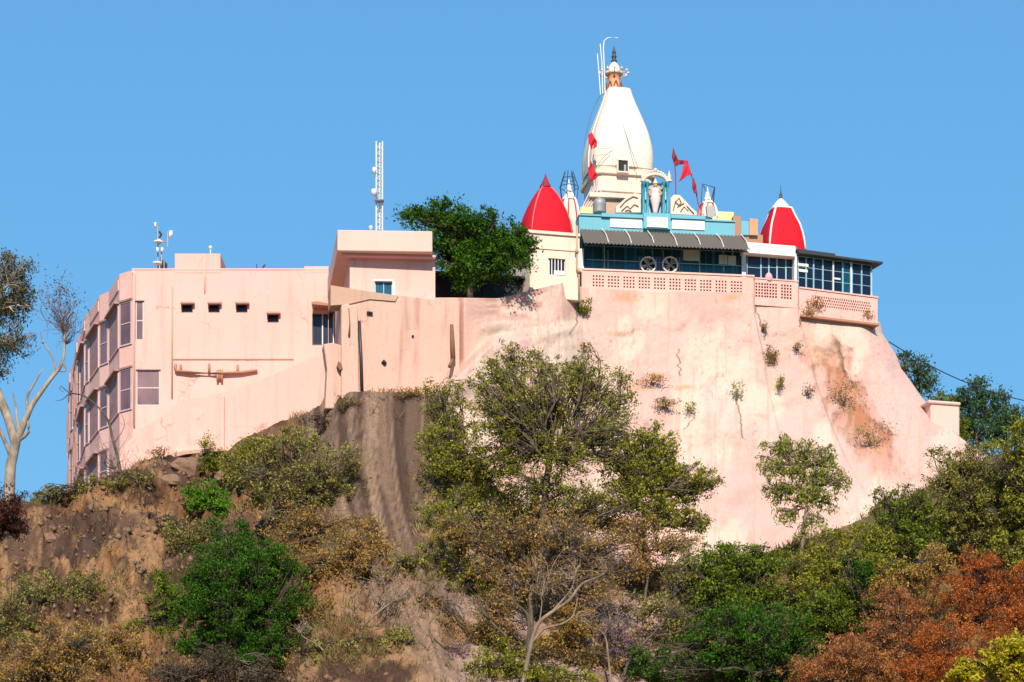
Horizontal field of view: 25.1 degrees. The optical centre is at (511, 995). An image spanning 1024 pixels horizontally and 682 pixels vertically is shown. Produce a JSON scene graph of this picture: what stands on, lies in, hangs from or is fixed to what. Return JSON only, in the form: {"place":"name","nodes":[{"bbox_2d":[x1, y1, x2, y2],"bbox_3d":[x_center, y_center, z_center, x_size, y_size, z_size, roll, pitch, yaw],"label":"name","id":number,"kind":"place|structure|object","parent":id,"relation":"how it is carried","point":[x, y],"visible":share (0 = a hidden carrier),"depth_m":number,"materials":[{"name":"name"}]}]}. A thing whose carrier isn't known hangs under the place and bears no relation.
{"place":"outdoors","nodes":[
{"label":"outdoors","id":0,"kind":"place"},
{"bbox_2d":[0,390,1023,681],"bbox_3d":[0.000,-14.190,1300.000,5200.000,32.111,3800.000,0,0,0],"label":"hillside","id":1,"kind":"structure","parent":0,"point":[384,436],"depth_m":105.44,"materials":[{"name":"soil"}]},
{"bbox_2d":[0,482,34,537],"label":"maroon bush","id":2,"kind":"object","parent":1,"relation":"on","point":[5,517],"visible":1,"depth_m":108.33,"materials":[{"name":"red plant"}]},
{"bbox_2d":[0,573,42,657],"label":"olive bush","id":3,"kind":"object","parent":1,"relation":"on","point":[17,594],"visible":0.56,"depth_m":101.62,"materials":[{"name":"green plant"}]},
{"bbox_2d":[0,247,90,527],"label":"eucalyptus tree","id":4,"kind":"object","parent":1,"relation":"on","point":[15,295],"visible":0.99,"depth_m":110.39,"materials":[{"name":"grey plant"}]},
{"bbox_2d":[0,612,118,681],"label":"scrub tree","id":5,"kind":"object","parent":1,"relation":"on","point":[42,659],"visible":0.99,"depth_m":97.41,"materials":[{"name":"brown plant"}]},
{"bbox_2d":[5,566,114,607],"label":"olive bush","id":6,"kind":"object","parent":1,"relation":"on","point":[47,593],"visible":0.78,"depth_m":103.33,"materials":[{"name":"green plant"}]},
{"bbox_2d":[23,467,159,505],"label":"dry bush","id":7,"kind":"object","parent":1,"relation":"on","point":[59,492],"visible":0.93,"depth_m":112.09,"materials":[{"name":"green plant"}]},
{"bbox_2d":[56,386,141,483],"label":"bare tree","id":8,"kind":"object","parent":1,"relation":"on","point":[118,465],"visible":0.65,"depth_m":113.36,"materials":[{"name":"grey plant"}]},
{"bbox_2d":[77,621,151,675],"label":"olive bush","id":9,"kind":"object","parent":1,"relation":"on","point":[119,638],"visible":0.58,"depth_m":99.48,"materials":[{"name":"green plant"}]},
{"bbox_2d":[122,568,188,640],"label":"green bush","id":10,"kind":"object","parent":1,"relation":"on","point":[162,578],"visible":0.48,"depth_m":102.14,"materials":[{"name":"green plant"}]},
{"bbox_2d":[170,457,204,476],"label":"boulder","id":11,"kind":"object","parent":1,"relation":"on","point":[188,465],"visible":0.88,"depth_m":114.08,"materials":[{"name":"stone"}]},
{"bbox_2d":[155,510,220,555],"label":"scrub tree","id":12,"kind":"object","parent":1,"relation":"on","point":[179,535],"visible":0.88,"depth_m":107.53,"materials":[{"name":"green plant"}]},
{"bbox_2d":[67,246,334,488],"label":"hillside building","id":13,"kind":"structure","parent":1,"relation":"on","point":[156,344],"depth_m":120.00,"materials":[{"name":"pink paint"}]},
{"bbox_2d":[89,325,98,379],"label":"window","id":14,"kind":"structure","parent":13,"relation":"in","point":[94,338],"depth_m":125.64,"materials":[{"name":"purple glass"}]},
{"bbox_2d":[89,390,98,441],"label":"window","id":15,"kind":"structure","parent":13,"relation":"in","point":[93,410],"depth_m":125.80,"materials":[{"name":"glass"}]},
{"bbox_2d":[99,320,108,366],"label":"window","id":16,"kind":"structure","parent":13,"relation":"in","point":[103,327],"depth_m":124.00,"materials":[{"name":"purple glass"}]},
{"bbox_2d":[99,386,108,429],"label":"window","id":17,"kind":"structure","parent":13,"relation":"in","point":[103,392],"depth_m":124.00,"materials":[{"name":"purple glass"}]},
{"bbox_2d":[108,304,118,361],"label":"window","id":18,"kind":"structure","parent":13,"relation":"in","point":[113,322],"depth_m":122.17,"materials":[{"name":"glass"}]},
{"bbox_2d":[108,371,118,423],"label":"window","id":19,"kind":"structure","parent":13,"relation":"in","point":[113,387],"depth_m":122.17,"materials":[{"name":"glass"}]},
{"bbox_2d":[119,300,131,346],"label":"window","id":20,"kind":"structure","parent":13,"relation":"in","point":[125,308],"depth_m":120.33,"materials":[{"name":"purple glass"}]},
{"bbox_2d":[119,367,131,411],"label":"window","id":21,"kind":"structure","parent":13,"relation":"in","point":[125,375],"depth_m":120.33,"materials":[{"name":"purple glass"}]},
{"bbox_2d":[135,301,143,340],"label":"window","id":22,"kind":"structure","parent":13,"relation":"in","point":[139,305],"depth_m":120.13,"materials":[{"name":"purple glass"}]},
{"bbox_2d":[136,370,160,405],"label":"window","id":23,"kind":"structure","parent":13,"relation":"in","point":[148,382],"depth_m":120.13,"materials":[{"name":"purple glass"}]},
{"bbox_2d":[152,222,172,267],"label":"antenna cluster","id":24,"kind":"object","parent":13,"relation":"on","point":[161,263],"visible":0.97,"depth_m":121.36,"materials":[{"name":"grey metal"}]},
{"bbox_2d":[313,313,334,344],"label":"window","id":25,"kind":"structure","parent":13,"relation":"in","point":[317,318],"depth_m":120.42,"materials":[{"name":"glass"}]},
{"bbox_2d":[178,476,236,518],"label":"green bush","id":26,"kind":"object","parent":1,"relation":"on","point":[208,496],"visible":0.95,"depth_m":110.58,"materials":[{"name":"green plant"}]},
{"bbox_2d":[196,452,221,484],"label":"green bush","id":27,"kind":"object","parent":1,"relation":"on","point":[210,462],"visible":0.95,"depth_m":113.89,"materials":[{"name":"green plant"}]},
{"bbox_2d":[137,641,289,681],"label":"scrub tree","id":28,"kind":"object","parent":1,"relation":"on","point":[214,668],"visible":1,"depth_m":94.19,"materials":[{"name":"grey plant"}]},
{"bbox_2d":[120,355,324,469],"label":"retaining wall","id":29,"kind":"structure","parent":1,"relation":"on","point":[227,418],"depth_m":118.00,"materials":[{"name":"pink paint"}]},
{"bbox_2d":[0,427,444,681],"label":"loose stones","id":30,"kind":"object","parent":1,"relation":"on","point":[118,536],"visible":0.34,"depth_m":105.94,"materials":[{"name":"brown stone"}]},
{"bbox_2d":[161,512,335,681],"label":"green tree","id":31,"kind":"object","parent":1,"relation":"on","point":[260,594],"visible":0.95,"depth_m":97.73,"materials":[{"name":"green plant"}]},
{"bbox_2d":[212,432,289,492],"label":"scrub tree","id":32,"kind":"object","parent":1,"relation":"on","point":[247,449],"visible":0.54,"depth_m":112.20,"materials":[{"name":"green plant"}]},
{"bbox_2d":[225,424,373,522],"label":"slope tree","id":33,"kind":"object","parent":1,"relation":"on","point":[267,493],"visible":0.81,"depth_m":105.99,"materials":[{"name":"green plant"}]},
{"bbox_2d":[256,595,343,677],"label":"scrub tree","id":34,"kind":"object","parent":1,"relation":"on","point":[309,613],"visible":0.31,"depth_m":98.28,"materials":[{"name":"brown plant"}]},
{"bbox_2d":[250,495,383,555],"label":"scrub tree","id":35,"kind":"object","parent":1,"relation":"on","point":[310,529],"visible":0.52,"depth_m":103.75,"materials":[{"name":"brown plant"}]},
{"bbox_2d":[278,519,408,598],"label":"dry tree","id":36,"kind":"object","parent":1,"relation":"on","point":[356,548],"visible":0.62,"depth_m":100.20,"materials":[{"name":"brown plant"}]},
{"bbox_2d":[301,625,421,663],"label":"olive bush","id":37,"kind":"object","parent":1,"relation":"on","point":[394,634],"visible":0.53,"depth_m":96.31,"materials":[{"name":"green plant"}]},
{"bbox_2d":[351,514,400,567],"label":"scrub tree","id":38,"kind":"object","parent":1,"relation":"on","point":[373,527],"visible":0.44,"depth_m":101.57,"materials":[{"name":"brown plant"}]},
{"bbox_2d":[333,547,424,626],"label":"bare tree","id":39,"kind":"object","parent":1,"relation":"on","point":[381,579],"visible":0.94,"depth_m":97.47,"materials":[{"name":"beige plant"}]},
{"bbox_2d":[322,285,458,412],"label":"stained wall","id":40,"kind":"structure","parent":1,"relation":"on","point":[387,341],"depth_m":112.34,"materials":[{"name":"pink paint"}]},
{"bbox_2d":[327,230,435,299],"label":"annex building","id":41,"kind":"structure","parent":40,"relation":"on","point":[400,263],"depth_m":113.25,"materials":[{"name":"pink paint"}]},
{"bbox_2d":[371,141,383,230],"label":"antenna mast","id":42,"kind":"object","parent":41,"relation":"on","point":[375,170],"visible":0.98,"depth_m":116.47,"materials":[{"name":"white metal"}]},
{"bbox_2d":[385,546,437,583],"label":"scrub tree","id":43,"kind":"object","parent":1,"relation":"on","point":[403,560],"visible":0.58,"depth_m":100.62,"materials":[{"name":"plant"}]},
{"bbox_2d":[406,586,474,640],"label":"scrub tree","id":44,"kind":"object","parent":1,"relation":"on","point":[458,620],"visible":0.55,"depth_m":98.54,"materials":[{"name":"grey plant"}]},
{"bbox_2d":[407,478,485,539],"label":"scrub tree","id":45,"kind":"object","parent":1,"relation":"on","point":[460,497],"visible":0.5,"depth_m":103.38,"materials":[{"name":"green plant"}]},
{"bbox_2d":[400,500,527,612],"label":"slope tree","id":46,"kind":"object","parent":1,"relation":"on","point":[459,577],"visible":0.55,"depth_m":100.61,"materials":[{"name":"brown plant"}]},
{"bbox_2d":[408,375,527,524],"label":"slope tree","id":47,"kind":"object","parent":1,"relation":"on","point":[450,445],"visible":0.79,"depth_m":104.69,"materials":[{"name":"green plant"}]},
{"bbox_2d":[441,583,512,670],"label":"bare tree","id":48,"kind":"object","parent":1,"relation":"on","point":[486,616],"visible":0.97,"depth_m":96.47,"materials":[{"name":"grey plant"}]},
{"bbox_2d":[458,574,526,645],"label":"scrub tree","id":49,"kind":"object","parent":1,"relation":"on","point":[501,606],"visible":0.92,"depth_m":97.21,"materials":[{"name":"brown plant"}]},
{"bbox_2d":[0,387,1008,681],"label":"dead brush","id":50,"kind":"object","parent":1,"relation":"on","point":[396,617],"visible":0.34,"depth_m":102.25,"materials":[{"name":"brown plant"}]},
{"bbox_2d":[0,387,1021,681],"bbox_3d":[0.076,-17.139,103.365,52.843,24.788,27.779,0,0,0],"label":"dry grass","id":51,"kind":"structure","parent":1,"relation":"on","point":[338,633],"depth_m":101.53,"materials":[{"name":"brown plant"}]},
{"bbox_2d":[456,634,606,681],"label":"olive bush","id":52,"kind":"object","parent":1,"relation":"on","point":[536,672],"visible":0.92,"depth_m":95.46,"materials":[{"name":"green plant"}]},
{"bbox_2d":[426,501,651,633],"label":"dry tree","id":53,"kind":"object","parent":1,"relation":"on","point":[498,548],"visible":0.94,"depth_m":99.08,"materials":[{"name":"brown plant"}]},
{"bbox_2d":[439,481,639,545],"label":"scrub tree","id":54,"kind":"object","parent":1,"relation":"on","point":[600,523],"visible":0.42,"depth_m":104.09,"materials":[{"name":"green plant"}]},
{"bbox_2d":[471,608,627,676],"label":"scrub tree","id":55,"kind":"object","parent":1,"relation":"on","point":[581,659],"visible":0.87,"depth_m":97.17,"materials":[{"name":"brown plant"}]},
{"bbox_2d":[457,338,657,594],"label":"slope tree","id":56,"kind":"object","parent":1,"relation":"on","point":[522,434],"visible":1,"depth_m":102.04,"materials":[{"name":"green plant"}]},
{"bbox_2d":[535,601,604,653],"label":"dry tree","id":57,"kind":"object","parent":1,"relation":"on","point":[570,628],"visible":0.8,"depth_m":98.15,"materials":[{"name":"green plant"}]},
{"bbox_2d":[521,542,638,681],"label":"bare tree","id":58,"kind":"object","parent":1,"relation":"on","point":[533,638],"visible":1,"depth_m":94.95,"materials":[{"name":"beige plant"}]},
{"bbox_2d":[582,598,635,681],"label":"bare tree","id":59,"kind":"object","parent":1,"relation":"on","point":[608,626],"visible":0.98,"depth_m":95.97,"materials":[{"name":"beige plant"}]},
{"bbox_2d":[594,613,654,674],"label":"pink shrub","id":60,"kind":"object","parent":1,"relation":"on","point":[619,635],"visible":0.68,"depth_m":97.96,"materials":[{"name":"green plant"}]},
{"bbox_2d":[603,507,702,626],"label":"scrub tree","id":61,"kind":"object","parent":1,"relation":"on","point":[671,540],"visible":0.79,"depth_m":101.77,"materials":[{"name":"green plant"}]},
{"bbox_2d":[589,415,725,599],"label":"slope tree","id":62,"kind":"object","parent":1,"relation":"on","point":[657,474],"visible":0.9,"depth_m":102.62,"materials":[{"name":"green plant"}]},
{"bbox_2d":[623,544,705,656],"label":"scrub tree","id":63,"kind":"object","parent":1,"relation":"on","point":[675,574],"visible":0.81,"depth_m":99.82,"materials":[{"name":"plant"}]},
{"bbox_2d":[621,587,733,681],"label":"bare tree","id":64,"kind":"object","parent":1,"relation":"on","point":[668,615],"visible":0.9,"depth_m":96.96,"materials":[{"name":"grey plant"}]},
{"bbox_2d":[435,283,990,568],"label":"retaining slope","id":65,"kind":"structure","parent":1,"relation":"on","point":[704,349],"depth_m":118.12,"materials":[{"name":"pink concrete"}]},
{"bbox_2d":[385,191,543,297],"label":"fig tree","id":66,"kind":"object","parent":65,"relation":"on","point":[469,249],"visible":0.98,"depth_m":114.09,"materials":[{"name":"green plant"}]},
{"bbox_2d":[435,271,524,297],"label":"tarp shed","id":67,"kind":"structure","parent":65,"relation":"on","point":[443,286],"depth_m":117.48,"materials":[{"name":"fabric"}]},
{"bbox_2d":[510,174,580,303],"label":"red domed shrine","id":68,"kind":"object","parent":65,"relation":"on","point":[546,219],"visible":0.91,"depth_m":117.43,"materials":[{"name":"beige paint"}]},
{"bbox_2d":[580,236,754,295],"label":"temple hall","id":69,"kind":"structure","parent":65,"relation":"on","point":[620,268],"depth_m":120.53,"materials":[{"name":"pink paint"}]},
{"bbox_2d":[581,239,602,268],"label":"window","id":70,"kind":"structure","parent":69,"relation":"in","point":[590,252],"depth_m":120.21,"materials":[{"name":"blue glass"}]},
{"bbox_2d":[604,243,624,269],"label":"window","id":71,"kind":"structure","parent":69,"relation":"in","point":[611,253],"depth_m":120.36,"materials":[{"name":"blue glass"}]},
{"bbox_2d":[576,212,735,241],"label":"roof parapet","id":72,"kind":"structure","parent":69,"relation":"on","point":[667,222],"depth_m":120.37,"materials":[{"name":"teal paint"}]},
{"bbox_2d":[559,170,579,232],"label":"striped spire","id":73,"kind":"structure","parent":72,"relation":"on","point":[569,200],"depth_m":121.14,"materials":[{"name":"beige paint"}]},
{"bbox_2d":[582,186,640,214],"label":"sloping roof","id":74,"kind":"structure","parent":72,"relation":"on","point":[613,200],"depth_m":122.59,"materials":[{"name":"beige paint"}]},
{"bbox_2d":[640,168,671,214],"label":"roof gateway","id":75,"kind":"object","parent":72,"relation":"on","point":[646,206],"visible":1,"depth_m":120.95,"materials":[{"name":"teal paint"}]},
{"bbox_2d":[615,193,640,213],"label":"carved panel","id":76,"kind":"object","parent":75,"relation":"attached to","point":[630,204],"visible":1,"depth_m":120.94,"materials":[{"name":"beige paint"}]},
{"bbox_2d":[670,195,696,214],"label":"carved panel","id":77,"kind":"object","parent":75,"relation":"attached to","point":[679,205],"visible":1,"depth_m":121.27,"materials":[{"name":"beige paint"}]},
{"bbox_2d":[580,228,749,252],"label":"canopy roof","id":78,"kind":"structure","parent":69,"relation":"attached to","point":[671,239],"depth_m":119.83,"materials":[{"name":"metal"}]},
{"bbox_2d":[700,247,712,272],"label":"window","id":79,"kind":"structure","parent":69,"relation":"in","point":[706,257],"depth_m":120.98,"materials":[{"name":"blue glass"}]},
{"bbox_2d":[740,242,798,307],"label":"side gallery","id":80,"kind":"object","parent":65,"relation":"on","point":[779,264],"visible":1,"depth_m":121.21,"materials":[{"name":"pink paint"}]},
{"bbox_2d":[795,249,882,328],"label":"glazed pavilion","id":81,"kind":"structure","parent":65,"relation":"on","point":[845,283],"depth_m":122.19,"materials":[{"name":"pink paint"}]},
{"bbox_2d":[852,263,861,293],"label":"window","id":82,"kind":"structure","parent":81,"relation":"in","point":[856,268],"depth_m":122.76,"materials":[{"name":"blue glass"}]},
{"bbox_2d":[920,400,960,434],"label":"retaining block","id":83,"kind":"structure","parent":65,"relation":"on","point":[944,414],"depth_m":120.16,"materials":[{"name":"pink paint"}]},
{"bbox_2d":[619,593,827,681],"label":"green tree","id":84,"kind":"object","parent":1,"relation":"on","point":[734,647],"visible":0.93,"depth_m":96.52,"materials":[{"name":"green plant"}]},
{"bbox_2d":[665,539,790,630],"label":"green tree","id":85,"kind":"object","parent":1,"relation":"on","point":[735,573],"visible":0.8,"depth_m":100.40,"materials":[{"name":"green plant"}]},
{"bbox_2d":[754,431,852,605],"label":"eucalyptus tree","id":86,"kind":"object","parent":1,"relation":"on","point":[805,489],"visible":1,"depth_m":103.04,"materials":[{"name":"green plant"}]},
{"bbox_2d":[785,580,877,659],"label":"green tree","id":87,"kind":"object","parent":1,"relation":"on","point":[828,610],"visible":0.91,"depth_m":99.19,"materials":[{"name":"green plant"}]},
{"bbox_2d":[773,630,908,681],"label":"rust bush","id":88,"kind":"object","parent":1,"relation":"on","point":[848,657],"visible":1,"depth_m":94.65,"materials":[{"name":"orange plant"}]},
{"bbox_2d":[767,524,915,639],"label":"green tree","id":89,"kind":"object","parent":1,"relation":"on","point":[816,570],"visible":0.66,"depth_m":101.31,"materials":[{"name":"green plant"}]},
{"bbox_2d":[837,554,886,667],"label":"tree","id":90,"kind":"object","parent":1,"relation":"on","point":[863,571],"visible":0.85,"depth_m":98.50,"materials":[{"name":"green plant"}]},
{"bbox_2d":[825,516,915,556],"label":"scrub tree","id":91,"kind":"object","parent":1,"relation":"on","point":[872,531],"visible":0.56,"depth_m":105.19,"materials":[{"name":"green plant"}]},
{"bbox_2d":[844,579,948,679],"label":"rust bush","id":92,"kind":"object","parent":1,"relation":"on","point":[898,620],"visible":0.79,"depth_m":97.47,"materials":[{"name":"orange plant"}]},
{"bbox_2d":[856,482,966,583],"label":"slope tree","id":93,"kind":"object","parent":1,"relation":"on","point":[916,526],"visible":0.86,"depth_m":105.48,"materials":[{"name":"green plant"}]},
{"bbox_2d":[867,539,956,644],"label":"dry tree","id":94,"kind":"object","parent":1,"relation":"on","point":[935,567],"visible":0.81,"depth_m":100.88,"materials":[{"name":"brown plant"}]},
{"bbox_2d":[895,350,944,399],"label":"distant tree","id":95,"kind":"object","parent":1,"relation":"on","point":[921,374],"visible":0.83,"depth_m":133.71,"materials":[{"name":"green plant"}]},
{"bbox_2d":[883,612,986,681],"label":"rust bush","id":96,"kind":"object","parent":1,"relation":"on","point":[942,650],"visible":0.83,"depth_m":94.37,"materials":[{"name":"orange plant"}]},
{"bbox_2d":[926,390,974,441],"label":"distant tree","id":97,"kind":"object","parent":1,"relation":"on","point":[963,422],"visible":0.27,"depth_m":135.67,"materials":[{"name":"green plant"}]},
{"bbox_2d":[917,441,1023,579],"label":"slope tree","id":98,"kind":"object","parent":1,"relation":"on","point":[976,481],"visible":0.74,"depth_m":105.50,"materials":[{"name":"green plant"}]},
{"bbox_2d":[928,543,1023,659],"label":"rust bush","id":99,"kind":"object","parent":1,"relation":"on","point":[960,594],"visible":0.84,"depth_m":96.50,"materials":[{"name":"orange plant"}]},
{"bbox_2d":[941,627,1023,681],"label":"yellow shrub","id":100,"kind":"object","parent":1,"relation":"on","point":[1006,661],"visible":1,"depth_m":89.74,"materials":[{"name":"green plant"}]},
{"bbox_2d":[950,373,1020,448],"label":"distant tree","id":101,"kind":"object","parent":1,"relation":"on","point":[971,402],"visible":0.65,"depth_m":137.68,"materials":[{"name":"green plant"}]},
{"bbox_2d":[965,559,1023,657],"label":"rust bush","id":102,"kind":"object","parent":1,"relation":"on","point":[1016,620],"visible":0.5,"depth_m":95.63,"materials":[{"name":"orange plant"}]},
{"bbox_2d":[968,412,1023,594],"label":"slope tree","id":103,"kind":"object","parent":1,"relation":"on","point":[1009,553],"visible":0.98,"depth_m":103.70,"materials":[{"name":"green plant"}]},
{"bbox_2d":[971,383,1023,455],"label":"distant tree","id":104,"kind":"object","parent":1,"relation":"on","point":[996,431],"visible":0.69,"depth_m":135.65,"materials":[{"name":"green plant"}]},
{"bbox_2d":[0,0,1023,500],"label":"sky","id":105,"kind":"structure","parent":0,"point":[892,131],"materials":[{"name":"blue"}]},
{"bbox_2d":[581,47,654,205],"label":"tower","id":106,"kind":"structure","parent":0,"point":[617,170],"depth_m":125.51,"materials":[{"name":"beige paint"}]},
{"bbox_2d":[760,188,805,249],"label":"red dome","id":107,"kind":"structure","parent":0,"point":[782,225],"depth_m":124.12,"materials":[{"name":"paint"}]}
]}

